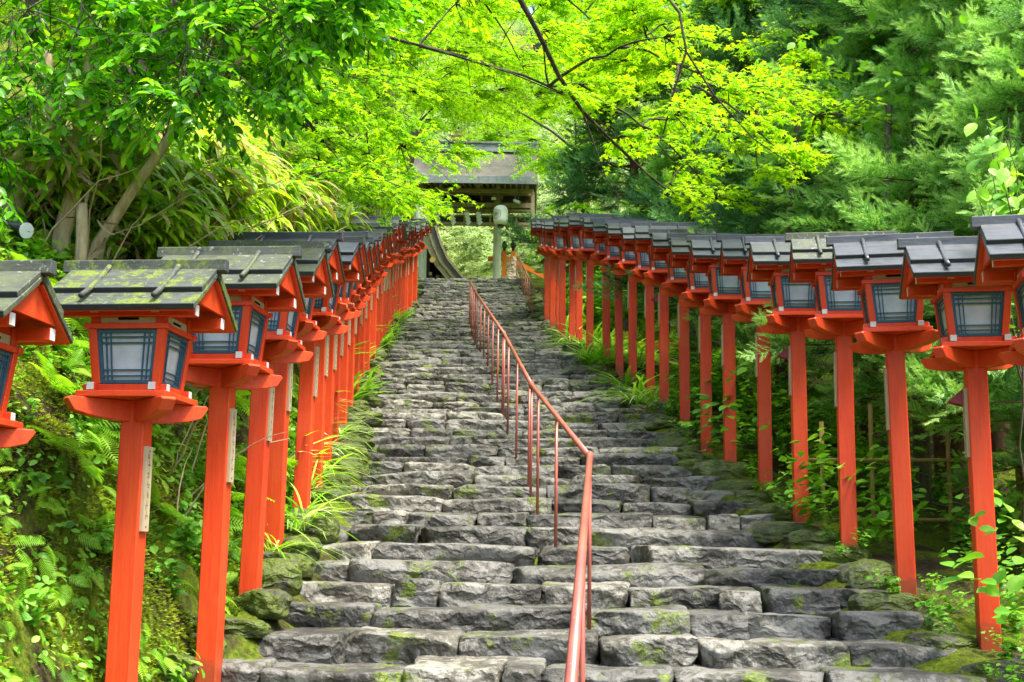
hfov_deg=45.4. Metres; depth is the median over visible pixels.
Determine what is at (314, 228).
bamboo grass
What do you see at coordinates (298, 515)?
mossy rock
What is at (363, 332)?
post lantern
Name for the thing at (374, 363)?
mossy rock
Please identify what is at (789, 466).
leafy shrub
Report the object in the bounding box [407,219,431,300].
post lantern
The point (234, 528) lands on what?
fern
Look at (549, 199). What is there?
maple tree
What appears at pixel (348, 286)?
window
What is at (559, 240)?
window
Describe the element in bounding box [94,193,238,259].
bamboo grass
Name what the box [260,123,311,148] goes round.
bamboo grass
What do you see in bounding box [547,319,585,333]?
broad grass
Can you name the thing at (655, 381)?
long grass
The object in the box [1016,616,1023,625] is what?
leafy shrub
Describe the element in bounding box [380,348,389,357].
mossy rock
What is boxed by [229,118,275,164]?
bamboo grass
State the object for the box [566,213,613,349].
post lantern
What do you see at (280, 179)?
bamboo grass
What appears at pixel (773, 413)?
leafy shrub
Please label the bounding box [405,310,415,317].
mossy rock
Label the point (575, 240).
window
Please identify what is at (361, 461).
mossy rock
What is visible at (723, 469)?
mossy rock
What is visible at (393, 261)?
post lantern
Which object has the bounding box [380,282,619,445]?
fallen leaves
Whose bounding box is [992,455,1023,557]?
leafy shrub
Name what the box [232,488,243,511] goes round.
leafy weed
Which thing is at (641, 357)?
long grass
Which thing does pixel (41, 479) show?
leafy weed
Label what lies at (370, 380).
broad grass
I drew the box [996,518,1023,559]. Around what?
leafy shrub
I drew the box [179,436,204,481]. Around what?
leafy weed
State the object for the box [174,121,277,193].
bamboo grass
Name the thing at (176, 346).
window
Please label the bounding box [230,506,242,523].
fern
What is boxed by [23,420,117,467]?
fern
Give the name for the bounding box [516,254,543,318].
handrail
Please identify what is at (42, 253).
leafy weed
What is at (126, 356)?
window
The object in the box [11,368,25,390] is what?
leafy weed
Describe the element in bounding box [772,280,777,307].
window
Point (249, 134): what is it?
bamboo grass
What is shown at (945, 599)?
plant
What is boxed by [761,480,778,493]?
plant
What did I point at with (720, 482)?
mossy rock
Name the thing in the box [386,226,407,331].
post lantern
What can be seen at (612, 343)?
long grass
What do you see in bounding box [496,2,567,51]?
broadleaf tree
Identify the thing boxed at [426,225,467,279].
shrine hall
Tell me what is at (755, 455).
plant
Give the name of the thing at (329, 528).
mossy rock
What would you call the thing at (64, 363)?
leafy weed
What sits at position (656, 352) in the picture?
broad grass
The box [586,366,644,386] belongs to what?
long grass
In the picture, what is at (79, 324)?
fern
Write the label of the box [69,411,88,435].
leafy weed
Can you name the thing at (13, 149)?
bamboo grass
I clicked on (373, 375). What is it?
mossy rock
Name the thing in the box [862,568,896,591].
plant
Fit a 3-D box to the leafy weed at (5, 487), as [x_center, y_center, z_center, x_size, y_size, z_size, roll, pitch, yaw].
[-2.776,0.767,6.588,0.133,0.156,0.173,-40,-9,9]
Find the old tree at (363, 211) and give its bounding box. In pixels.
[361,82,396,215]
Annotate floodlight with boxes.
[2,221,33,254]
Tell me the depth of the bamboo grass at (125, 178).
9.45 m
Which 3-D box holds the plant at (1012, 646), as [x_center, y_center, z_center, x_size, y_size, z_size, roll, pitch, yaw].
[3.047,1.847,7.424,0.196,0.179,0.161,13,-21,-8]
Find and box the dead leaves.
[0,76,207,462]
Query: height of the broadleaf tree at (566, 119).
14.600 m
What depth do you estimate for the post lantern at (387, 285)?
26.37 m
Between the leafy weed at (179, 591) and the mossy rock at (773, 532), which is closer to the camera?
the leafy weed at (179, 591)
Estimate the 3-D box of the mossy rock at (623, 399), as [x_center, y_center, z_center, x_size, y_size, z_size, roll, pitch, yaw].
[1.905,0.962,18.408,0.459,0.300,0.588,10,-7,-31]
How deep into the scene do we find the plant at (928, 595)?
8.46 m
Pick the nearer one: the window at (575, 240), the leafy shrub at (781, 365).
the leafy shrub at (781, 365)
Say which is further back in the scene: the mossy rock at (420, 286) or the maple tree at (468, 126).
the maple tree at (468, 126)
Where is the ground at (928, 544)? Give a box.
[0,8,1023,681]
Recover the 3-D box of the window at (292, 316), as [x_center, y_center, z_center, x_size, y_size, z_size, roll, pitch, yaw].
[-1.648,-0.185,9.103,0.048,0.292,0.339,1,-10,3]
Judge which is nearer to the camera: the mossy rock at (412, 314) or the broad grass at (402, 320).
the broad grass at (402, 320)
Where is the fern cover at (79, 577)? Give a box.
[0,191,333,681]
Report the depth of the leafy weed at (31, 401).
7.05 m
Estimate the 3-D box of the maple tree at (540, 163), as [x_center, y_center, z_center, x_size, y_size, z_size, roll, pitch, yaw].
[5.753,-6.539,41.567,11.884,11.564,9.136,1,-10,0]
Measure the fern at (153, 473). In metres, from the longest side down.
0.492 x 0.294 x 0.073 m
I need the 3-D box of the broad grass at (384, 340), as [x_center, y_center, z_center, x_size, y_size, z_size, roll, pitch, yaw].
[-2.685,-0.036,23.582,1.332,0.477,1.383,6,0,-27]
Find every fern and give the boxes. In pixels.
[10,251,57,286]
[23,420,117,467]
[29,350,89,418]
[33,232,73,260]
[37,229,51,244]
[46,225,123,239]
[52,337,84,357]
[60,243,74,256]
[66,318,90,340]
[70,338,89,348]
[70,349,91,379]
[71,232,115,247]
[75,420,120,449]
[80,455,103,482]
[87,430,119,462]
[102,244,126,259]
[115,423,159,437]
[150,479,190,532]
[152,425,173,434]
[152,470,171,480]
[161,528,192,552]
[180,580,230,614]
[192,458,243,469]
[194,488,203,498]
[195,526,242,549]
[197,516,242,548]
[201,485,274,501]
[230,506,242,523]
[230,510,242,519]
[234,455,246,471]
[234,463,245,482]
[235,396,249,420]
[236,390,250,414]
[236,420,248,429]
[287,458,297,478]
[288,431,295,443]
[292,386,297,398]
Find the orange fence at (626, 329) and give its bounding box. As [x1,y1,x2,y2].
[614,319,720,353]
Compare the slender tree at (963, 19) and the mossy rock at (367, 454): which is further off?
the mossy rock at (367, 454)
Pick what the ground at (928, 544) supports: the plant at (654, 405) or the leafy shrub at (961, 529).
the leafy shrub at (961, 529)
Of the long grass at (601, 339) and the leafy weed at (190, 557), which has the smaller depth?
the leafy weed at (190, 557)
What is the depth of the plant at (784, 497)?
11.65 m
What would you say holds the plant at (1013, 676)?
on the mossy rock at (1000, 678)
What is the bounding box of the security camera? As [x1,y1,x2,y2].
[512,188,520,203]
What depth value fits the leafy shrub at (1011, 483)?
11.13 m
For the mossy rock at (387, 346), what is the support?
on the ground at (928, 544)
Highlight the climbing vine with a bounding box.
[964,114,1023,521]
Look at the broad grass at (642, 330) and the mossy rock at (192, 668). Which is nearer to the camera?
the mossy rock at (192, 668)
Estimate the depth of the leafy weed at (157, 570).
7.52 m
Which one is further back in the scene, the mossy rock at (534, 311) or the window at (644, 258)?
the mossy rock at (534, 311)
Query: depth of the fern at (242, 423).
10.44 m
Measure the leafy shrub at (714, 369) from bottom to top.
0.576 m
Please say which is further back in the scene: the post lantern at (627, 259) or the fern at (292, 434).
the post lantern at (627, 259)
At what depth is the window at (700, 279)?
14.91 m
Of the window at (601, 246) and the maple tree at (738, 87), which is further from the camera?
the window at (601, 246)
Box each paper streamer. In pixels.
[434,212,440,224]
[449,211,455,224]
[464,210,470,224]
[475,211,482,225]
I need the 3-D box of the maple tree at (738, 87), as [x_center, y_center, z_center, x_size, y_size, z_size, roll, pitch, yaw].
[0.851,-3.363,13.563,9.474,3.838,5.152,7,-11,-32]
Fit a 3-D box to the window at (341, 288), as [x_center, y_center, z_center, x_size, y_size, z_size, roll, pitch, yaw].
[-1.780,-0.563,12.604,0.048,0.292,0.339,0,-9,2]
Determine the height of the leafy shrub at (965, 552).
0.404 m
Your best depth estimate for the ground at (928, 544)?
8.18 m
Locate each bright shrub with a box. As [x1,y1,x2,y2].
[537,259,584,296]
[566,262,654,309]
[566,266,612,320]
[566,268,625,297]
[568,270,657,328]
[583,268,626,320]
[583,275,657,324]
[696,312,746,333]
[711,317,754,349]
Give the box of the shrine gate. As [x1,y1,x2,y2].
[395,141,540,277]
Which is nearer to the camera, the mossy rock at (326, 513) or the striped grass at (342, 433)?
the mossy rock at (326, 513)
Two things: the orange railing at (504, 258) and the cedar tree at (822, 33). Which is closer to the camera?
the cedar tree at (822, 33)
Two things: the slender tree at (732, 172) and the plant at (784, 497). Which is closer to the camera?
the plant at (784, 497)
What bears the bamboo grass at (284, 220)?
on the ground at (928, 544)
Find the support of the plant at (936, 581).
on the ground at (928, 544)
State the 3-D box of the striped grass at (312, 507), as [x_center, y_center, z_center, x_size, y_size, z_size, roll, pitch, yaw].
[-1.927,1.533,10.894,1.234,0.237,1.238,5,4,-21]
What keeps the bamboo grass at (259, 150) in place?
on the ground at (928, 544)
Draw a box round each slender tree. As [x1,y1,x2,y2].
[641,110,741,367]
[686,121,756,407]
[696,39,788,233]
[709,28,882,232]
[766,10,979,226]
[792,12,984,502]
[959,15,1023,133]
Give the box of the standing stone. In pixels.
[505,256,518,278]
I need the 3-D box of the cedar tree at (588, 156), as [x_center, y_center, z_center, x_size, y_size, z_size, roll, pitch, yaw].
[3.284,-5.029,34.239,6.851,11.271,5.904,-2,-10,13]
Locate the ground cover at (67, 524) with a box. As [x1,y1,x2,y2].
[0,199,298,681]
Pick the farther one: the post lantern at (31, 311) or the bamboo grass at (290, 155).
the bamboo grass at (290, 155)
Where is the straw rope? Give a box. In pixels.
[410,209,509,213]
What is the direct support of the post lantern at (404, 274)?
on the ground at (928, 544)
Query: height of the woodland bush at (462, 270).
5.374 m
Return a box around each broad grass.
[353,371,391,399]
[354,372,390,393]
[355,341,371,355]
[359,370,387,392]
[365,362,393,376]
[380,332,405,344]
[382,331,395,345]
[389,320,419,335]
[394,310,414,321]
[401,308,416,321]
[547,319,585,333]
[566,309,601,325]
[568,312,601,330]
[583,322,627,340]
[610,319,658,340]
[638,342,676,359]
[669,328,677,338]
[712,345,754,360]
[712,347,753,377]
[771,360,774,371]
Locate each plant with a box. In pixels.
[648,399,661,408]
[663,418,681,433]
[664,396,674,407]
[664,404,674,414]
[740,454,757,472]
[747,464,757,477]
[748,451,757,465]
[751,479,762,491]
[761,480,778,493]
[764,475,777,493]
[771,489,792,508]
[782,487,792,503]
[801,509,814,521]
[806,506,827,521]
[819,510,831,519]
[820,526,834,538]
[827,516,836,524]
[833,532,839,544]
[834,541,848,556]
[852,527,870,546]
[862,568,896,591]
[886,576,900,592]
[915,598,947,625]
[917,574,945,588]
[920,589,935,604]
[922,573,938,591]
[928,590,958,613]
[933,617,954,634]
[934,589,963,611]
[959,599,974,614]
[980,629,1001,646]
[983,661,1004,676]
[992,643,1014,659]
[999,628,1023,657]
[1000,602,1022,635]
[1003,665,1023,681]
[1006,606,1023,629]
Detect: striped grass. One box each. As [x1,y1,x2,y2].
[233,509,323,547]
[233,519,349,575]
[284,484,372,540]
[286,499,354,539]
[287,431,352,490]
[287,470,356,509]
[290,445,371,483]
[292,460,364,504]
[295,428,358,458]
[297,384,377,426]
[313,450,388,484]
[332,431,381,456]
[339,424,379,449]
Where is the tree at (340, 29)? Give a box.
[0,0,439,258]
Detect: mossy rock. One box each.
[153,654,198,681]
[193,633,227,656]
[224,618,270,637]
[232,588,291,619]
[261,558,302,595]
[263,551,315,577]
[282,535,320,560]
[284,507,319,526]
[287,516,339,543]
[310,488,345,503]
[310,503,332,516]
[323,471,350,486]
[323,482,353,493]
[326,459,364,481]
[332,442,371,460]
[332,455,369,475]
[338,436,374,450]
[339,424,373,438]
[347,405,370,413]
[347,411,382,427]
[347,421,362,425]
[353,400,368,406]
[355,395,380,407]
[359,377,382,391]
[365,370,381,378]
[368,390,377,396]
[370,359,378,367]
[375,357,383,361]
[376,348,387,361]
[380,342,391,352]
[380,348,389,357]
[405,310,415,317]
[412,301,419,307]
[417,284,423,288]
[417,288,423,295]
[525,298,549,306]
[527,309,543,312]
[528,312,549,318]
[529,305,549,309]
[539,319,555,327]
[543,327,575,332]
[549,334,568,339]
[561,343,583,351]
[586,364,611,374]
[588,377,623,384]
[596,372,618,377]
[606,387,632,396]
[613,382,637,387]
[615,390,648,396]
[619,395,651,403]
[629,404,645,408]
[642,414,690,430]
[644,401,678,415]
[649,435,699,446]
[665,430,696,437]
[667,426,691,431]
[676,451,717,460]
[676,458,715,471]
[677,444,700,452]
[692,460,754,477]
[705,480,757,490]
[709,479,740,486]
[732,490,781,504]
[743,508,792,520]
[748,521,829,543]
[757,502,792,508]
[783,530,838,545]
[799,544,872,562]
[835,559,892,582]
[845,578,895,589]
[847,591,921,610]
[902,631,978,650]
[920,613,957,631]
[953,656,1023,677]
[986,661,1023,681]
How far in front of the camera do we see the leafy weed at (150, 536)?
7.73 m
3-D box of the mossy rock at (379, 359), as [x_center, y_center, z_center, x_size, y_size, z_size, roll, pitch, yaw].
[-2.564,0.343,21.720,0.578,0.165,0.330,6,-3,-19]
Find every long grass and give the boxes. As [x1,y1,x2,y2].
[537,336,640,359]
[538,322,601,341]
[538,326,597,344]
[541,332,623,350]
[546,335,600,349]
[559,343,614,362]
[566,374,677,402]
[567,347,626,365]
[568,344,597,364]
[574,346,678,368]
[578,334,627,357]
[581,331,627,350]
[581,382,693,405]
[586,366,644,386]
[591,336,640,351]
[596,373,671,395]
[598,351,678,366]
[599,388,699,405]
[613,340,658,356]
[615,367,713,387]
[634,370,678,391]
[655,375,678,390]
[657,387,678,404]
[671,387,718,408]
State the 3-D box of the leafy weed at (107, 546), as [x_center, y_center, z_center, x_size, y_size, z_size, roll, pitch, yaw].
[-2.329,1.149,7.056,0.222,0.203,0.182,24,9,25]
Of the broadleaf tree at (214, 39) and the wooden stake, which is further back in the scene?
the broadleaf tree at (214, 39)
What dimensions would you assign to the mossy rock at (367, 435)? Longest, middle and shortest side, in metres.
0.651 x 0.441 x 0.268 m
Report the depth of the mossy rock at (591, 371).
20.83 m
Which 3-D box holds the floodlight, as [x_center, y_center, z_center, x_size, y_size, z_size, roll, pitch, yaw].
[-3.474,-0.534,8.553,0.245,0.632,0.126,-6,-12,35]
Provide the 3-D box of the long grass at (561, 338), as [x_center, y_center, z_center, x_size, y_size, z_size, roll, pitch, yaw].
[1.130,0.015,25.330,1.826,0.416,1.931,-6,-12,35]
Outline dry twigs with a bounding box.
[0,56,346,525]
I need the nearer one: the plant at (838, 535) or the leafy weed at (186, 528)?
the leafy weed at (186, 528)
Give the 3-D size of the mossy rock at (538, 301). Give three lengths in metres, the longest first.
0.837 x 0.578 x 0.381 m
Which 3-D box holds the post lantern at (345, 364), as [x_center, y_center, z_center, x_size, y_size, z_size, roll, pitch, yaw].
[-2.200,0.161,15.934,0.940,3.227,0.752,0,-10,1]
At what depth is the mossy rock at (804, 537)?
10.41 m
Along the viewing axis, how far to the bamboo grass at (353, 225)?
17.97 m
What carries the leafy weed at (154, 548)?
on the ground at (928, 544)
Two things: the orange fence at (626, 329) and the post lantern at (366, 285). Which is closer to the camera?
the post lantern at (366, 285)
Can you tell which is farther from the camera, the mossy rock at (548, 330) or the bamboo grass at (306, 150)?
the mossy rock at (548, 330)
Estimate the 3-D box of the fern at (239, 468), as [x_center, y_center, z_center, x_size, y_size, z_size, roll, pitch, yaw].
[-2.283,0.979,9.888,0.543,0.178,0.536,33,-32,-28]
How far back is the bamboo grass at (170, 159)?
10.48 m
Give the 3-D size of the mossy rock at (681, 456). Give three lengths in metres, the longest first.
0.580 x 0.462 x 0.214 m
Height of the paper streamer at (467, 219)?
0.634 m
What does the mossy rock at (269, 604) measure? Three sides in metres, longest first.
0.592 x 0.280 x 0.224 m
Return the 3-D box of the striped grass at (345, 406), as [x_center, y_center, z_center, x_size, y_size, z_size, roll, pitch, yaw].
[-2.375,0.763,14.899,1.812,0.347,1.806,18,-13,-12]
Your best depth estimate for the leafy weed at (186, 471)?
9.02 m
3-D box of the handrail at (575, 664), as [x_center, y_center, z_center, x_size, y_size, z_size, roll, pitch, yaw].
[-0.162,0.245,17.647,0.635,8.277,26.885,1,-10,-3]
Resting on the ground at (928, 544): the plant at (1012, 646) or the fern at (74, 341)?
the fern at (74, 341)
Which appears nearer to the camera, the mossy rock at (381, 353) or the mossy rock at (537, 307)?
the mossy rock at (381, 353)
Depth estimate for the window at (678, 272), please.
16.40 m
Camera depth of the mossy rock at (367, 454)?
14.18 m
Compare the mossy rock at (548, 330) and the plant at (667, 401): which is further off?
the mossy rock at (548, 330)
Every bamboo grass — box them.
[0,118,107,199]
[0,149,119,230]
[1,107,198,228]
[83,120,203,205]
[91,162,222,246]
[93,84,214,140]
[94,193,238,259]
[99,152,239,207]
[132,148,292,229]
[133,127,207,202]
[146,120,210,163]
[151,113,252,170]
[171,113,257,149]
[173,202,286,246]
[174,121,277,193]
[187,128,246,161]
[194,144,279,191]
[222,220,276,235]
[228,139,294,184]
[229,115,279,155]
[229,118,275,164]
[233,210,306,231]
[234,109,302,151]
[236,161,283,196]
[237,156,298,200]
[242,136,291,156]
[243,180,322,230]
[245,173,339,231]
[246,170,307,201]
[252,142,302,177]
[253,178,335,227]
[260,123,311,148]
[261,142,296,168]
[264,143,303,163]
[264,201,331,231]
[272,145,327,177]
[279,170,337,204]
[280,152,315,174]
[281,161,318,181]
[284,192,332,230]
[284,219,338,231]
[285,175,338,226]
[289,141,337,164]
[294,191,373,232]
[302,169,350,215]
[312,180,370,217]
[312,219,374,231]
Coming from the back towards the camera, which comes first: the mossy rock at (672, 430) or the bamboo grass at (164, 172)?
the mossy rock at (672, 430)
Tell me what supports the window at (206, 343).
in the post lantern at (260, 282)
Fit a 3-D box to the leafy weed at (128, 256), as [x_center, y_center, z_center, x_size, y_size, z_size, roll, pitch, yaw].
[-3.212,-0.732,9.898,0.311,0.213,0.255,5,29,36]
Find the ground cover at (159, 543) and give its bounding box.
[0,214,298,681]
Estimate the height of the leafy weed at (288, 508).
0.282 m
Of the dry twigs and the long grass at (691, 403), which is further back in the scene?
the long grass at (691, 403)
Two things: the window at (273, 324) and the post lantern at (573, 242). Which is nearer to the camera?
the window at (273, 324)
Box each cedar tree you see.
[498,1,744,330]
[572,0,838,410]
[623,64,762,362]
[669,0,963,455]
[683,0,1022,501]
[738,0,1023,533]
[784,1,1023,451]
[806,80,1013,498]
[879,0,1023,492]
[924,88,1023,442]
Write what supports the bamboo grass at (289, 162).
on the ground at (928, 544)
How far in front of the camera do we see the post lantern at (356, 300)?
14.73 m
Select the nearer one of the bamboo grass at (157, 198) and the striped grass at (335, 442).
the bamboo grass at (157, 198)
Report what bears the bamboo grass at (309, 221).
on the ground at (928, 544)
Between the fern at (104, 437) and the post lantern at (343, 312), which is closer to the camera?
the fern at (104, 437)
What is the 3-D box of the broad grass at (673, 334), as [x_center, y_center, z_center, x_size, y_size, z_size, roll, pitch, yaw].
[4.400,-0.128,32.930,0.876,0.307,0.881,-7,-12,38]
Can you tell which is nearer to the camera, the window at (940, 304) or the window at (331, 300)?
the window at (940, 304)
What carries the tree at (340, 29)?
on the ground at (928, 544)
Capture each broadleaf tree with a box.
[0,0,77,45]
[0,0,166,90]
[2,1,170,24]
[20,0,42,43]
[52,0,437,135]
[55,0,358,104]
[116,2,208,95]
[318,123,362,222]
[320,99,493,236]
[323,108,449,220]
[397,52,462,125]
[436,0,517,125]
[437,82,566,185]
[457,49,621,274]
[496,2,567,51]
[519,64,653,207]
[538,110,604,215]
[664,0,802,64]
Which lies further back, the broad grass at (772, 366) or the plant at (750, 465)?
the broad grass at (772, 366)
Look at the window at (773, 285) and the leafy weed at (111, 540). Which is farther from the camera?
the window at (773, 285)
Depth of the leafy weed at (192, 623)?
7.72 m
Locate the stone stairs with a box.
[221,277,986,681]
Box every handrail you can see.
[469,279,593,681]
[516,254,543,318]
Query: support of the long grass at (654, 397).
on the ground at (928, 544)
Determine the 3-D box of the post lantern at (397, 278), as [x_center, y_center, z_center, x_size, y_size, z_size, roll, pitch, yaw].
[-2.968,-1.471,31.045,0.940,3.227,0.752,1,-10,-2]
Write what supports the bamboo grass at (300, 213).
on the ground at (928, 544)
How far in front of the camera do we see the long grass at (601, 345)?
22.55 m
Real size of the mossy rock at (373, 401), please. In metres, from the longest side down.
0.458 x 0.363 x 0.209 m
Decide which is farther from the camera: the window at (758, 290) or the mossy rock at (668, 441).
the mossy rock at (668, 441)
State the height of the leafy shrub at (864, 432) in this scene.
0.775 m
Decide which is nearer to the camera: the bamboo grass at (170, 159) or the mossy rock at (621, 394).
the bamboo grass at (170, 159)
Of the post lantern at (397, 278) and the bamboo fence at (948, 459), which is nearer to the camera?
the bamboo fence at (948, 459)
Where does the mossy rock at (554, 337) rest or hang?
on the ground at (928, 544)
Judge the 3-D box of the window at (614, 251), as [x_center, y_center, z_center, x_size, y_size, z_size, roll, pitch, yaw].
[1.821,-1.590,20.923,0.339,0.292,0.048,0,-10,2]
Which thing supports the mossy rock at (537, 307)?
on the ground at (928, 544)
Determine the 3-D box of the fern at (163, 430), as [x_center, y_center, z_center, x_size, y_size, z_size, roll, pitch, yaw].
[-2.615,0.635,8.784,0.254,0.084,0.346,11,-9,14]
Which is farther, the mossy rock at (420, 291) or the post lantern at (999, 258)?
the mossy rock at (420, 291)
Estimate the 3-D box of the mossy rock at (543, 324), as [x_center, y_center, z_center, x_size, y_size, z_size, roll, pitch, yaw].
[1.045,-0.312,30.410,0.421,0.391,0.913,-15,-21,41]
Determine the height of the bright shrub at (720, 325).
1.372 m
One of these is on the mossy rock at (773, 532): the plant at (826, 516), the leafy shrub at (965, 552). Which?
the plant at (826, 516)
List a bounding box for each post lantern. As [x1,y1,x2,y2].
[0,260,73,448]
[53,259,237,681]
[157,246,306,681]
[208,240,334,594]
[232,232,344,551]
[293,236,365,508]
[311,232,368,488]
[323,237,374,467]
[327,229,386,406]
[333,235,378,442]
[339,233,381,424]
[342,223,396,369]
[343,226,390,394]
[351,216,401,358]
[359,227,392,376]
[376,216,404,348]
[380,220,406,340]
[383,222,406,335]
[385,222,407,334]
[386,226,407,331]
[389,225,411,327]
[391,222,413,322]
[394,221,414,319]
[397,222,417,315]
[400,223,421,314]
[405,224,423,310]
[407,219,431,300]
[408,221,427,306]
[530,219,549,320]
[534,218,555,327]
[540,219,559,329]
[542,219,565,336]
[552,215,575,340]
[556,216,582,341]
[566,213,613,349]
[581,214,632,363]
[590,218,644,375]
[604,220,657,382]
[619,224,654,395]
[631,222,696,401]
[648,229,717,424]
[666,233,742,455]
[686,235,741,461]
[716,234,784,490]
[744,236,816,522]
[785,231,897,546]
[826,231,953,595]
[897,236,1016,650]
[970,214,1023,365]
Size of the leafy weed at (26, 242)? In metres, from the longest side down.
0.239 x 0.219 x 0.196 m
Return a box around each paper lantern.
[413,205,427,218]
[493,204,507,227]
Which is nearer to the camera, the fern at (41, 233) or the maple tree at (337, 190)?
the fern at (41, 233)
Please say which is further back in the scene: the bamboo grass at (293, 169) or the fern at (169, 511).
the bamboo grass at (293, 169)
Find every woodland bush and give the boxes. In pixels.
[433,226,543,278]
[435,259,492,278]
[458,213,547,277]
[507,208,623,277]
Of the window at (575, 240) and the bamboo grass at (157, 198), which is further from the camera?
the window at (575, 240)
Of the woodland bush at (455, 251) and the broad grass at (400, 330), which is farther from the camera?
the woodland bush at (455, 251)
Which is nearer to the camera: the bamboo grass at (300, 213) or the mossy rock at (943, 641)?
the mossy rock at (943, 641)
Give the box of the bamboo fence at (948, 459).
[808,403,1023,553]
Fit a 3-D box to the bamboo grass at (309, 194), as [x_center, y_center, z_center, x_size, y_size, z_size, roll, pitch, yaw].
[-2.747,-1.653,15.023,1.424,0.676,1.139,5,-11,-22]
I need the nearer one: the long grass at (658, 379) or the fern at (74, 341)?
the fern at (74, 341)
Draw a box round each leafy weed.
[0,485,11,490]
[0,585,16,614]
[0,655,23,681]
[6,466,22,493]
[7,394,40,419]
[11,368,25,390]
[14,231,43,259]
[17,453,51,493]
[17,580,55,626]
[18,345,35,357]
[21,201,32,219]
[27,239,51,259]
[34,248,55,259]
[45,346,75,371]
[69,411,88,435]
[71,372,104,426]
[90,521,113,553]
[93,518,113,536]
[94,508,114,525]
[107,521,113,557]
[112,235,132,257]
[146,526,157,544]
[147,540,185,583]
[149,510,167,537]
[150,555,168,578]
[155,512,200,548]
[156,626,204,681]
[167,574,188,596]
[171,515,202,552]
[173,458,193,483]
[175,493,196,520]
[177,525,201,558]
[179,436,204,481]
[182,549,196,569]
[185,611,197,629]
[228,547,240,561]
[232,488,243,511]
[284,504,294,522]
[286,475,293,499]
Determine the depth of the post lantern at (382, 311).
24.02 m
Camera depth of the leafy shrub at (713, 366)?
17.38 m
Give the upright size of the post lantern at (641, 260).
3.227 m
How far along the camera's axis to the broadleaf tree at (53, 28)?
51.28 m
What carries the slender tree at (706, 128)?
on the ground at (928, 544)
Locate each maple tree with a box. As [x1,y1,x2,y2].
[0,0,432,135]
[51,0,483,234]
[121,0,910,224]
[212,0,739,181]
[238,0,657,212]
[265,88,362,222]
[310,0,560,216]
[350,107,487,242]
[464,127,645,275]
[509,0,789,304]
[528,0,848,369]
[539,81,655,188]
[575,0,802,232]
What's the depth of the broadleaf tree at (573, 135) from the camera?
79.55 m
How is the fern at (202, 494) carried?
on the ground at (928, 544)
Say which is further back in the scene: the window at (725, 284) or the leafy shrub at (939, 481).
the window at (725, 284)
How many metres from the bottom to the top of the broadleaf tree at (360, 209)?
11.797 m
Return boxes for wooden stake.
[74,202,87,259]
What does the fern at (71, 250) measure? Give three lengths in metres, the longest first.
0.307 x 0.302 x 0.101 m
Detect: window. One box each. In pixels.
[0,349,11,405]
[97,329,156,383]
[162,331,187,389]
[192,306,242,353]
[247,309,264,359]
[267,312,279,330]
[286,312,297,336]
[303,298,311,317]
[313,298,322,308]
[328,283,337,312]
[339,283,343,297]
[345,283,350,297]
[556,236,563,247]
[572,236,579,247]
[583,239,594,247]
[599,244,605,251]
[609,246,619,256]
[624,252,634,259]
[640,252,648,265]
[654,261,666,268]
[673,268,686,277]
[693,273,708,287]
[709,272,712,293]
[715,268,740,293]
[741,275,745,298]
[749,282,771,298]
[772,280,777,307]
[780,276,815,307]
[816,282,820,310]
[824,276,861,310]
[862,288,868,323]
[871,283,916,322]
[936,296,947,336]
[951,291,1003,336]
[1016,281,1023,327]
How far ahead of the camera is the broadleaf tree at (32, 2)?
25.48 m
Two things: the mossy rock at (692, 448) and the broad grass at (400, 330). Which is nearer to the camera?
the mossy rock at (692, 448)
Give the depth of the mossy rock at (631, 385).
19.50 m
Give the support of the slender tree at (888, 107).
on the ground at (928, 544)
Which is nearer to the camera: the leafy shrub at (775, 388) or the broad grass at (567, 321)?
the leafy shrub at (775, 388)
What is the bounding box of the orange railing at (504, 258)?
[488,240,543,278]
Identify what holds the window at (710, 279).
in the post lantern at (724, 298)
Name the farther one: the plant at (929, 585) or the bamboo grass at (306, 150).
the bamboo grass at (306, 150)
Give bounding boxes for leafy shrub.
[655,349,694,386]
[663,377,699,417]
[664,332,745,405]
[669,365,721,400]
[671,357,754,451]
[673,334,751,401]
[675,350,749,400]
[690,362,743,407]
[692,339,787,411]
[692,349,750,393]
[695,357,739,393]
[704,369,808,446]
[713,415,749,453]
[721,371,777,408]
[736,372,784,406]
[736,393,810,457]
[737,379,808,441]
[746,387,855,464]
[747,391,788,422]
[750,373,788,416]
[759,422,882,503]
[762,414,885,526]
[771,354,827,402]
[772,374,869,446]
[776,376,832,440]
[778,364,862,441]
[779,362,829,413]
[807,428,960,543]
[808,413,884,491]
[810,392,926,487]
[824,403,911,474]
[831,406,887,475]
[855,431,944,506]
[860,466,926,530]
[863,454,887,474]
[912,450,962,499]
[916,485,995,545]
[930,522,1023,618]
[937,493,1023,658]
[944,417,1023,533]
[950,523,1021,570]
[956,432,1023,541]
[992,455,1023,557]
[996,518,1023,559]
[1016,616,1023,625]
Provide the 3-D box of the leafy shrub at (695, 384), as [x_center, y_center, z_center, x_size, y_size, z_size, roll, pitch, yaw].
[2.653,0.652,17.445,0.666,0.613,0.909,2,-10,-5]

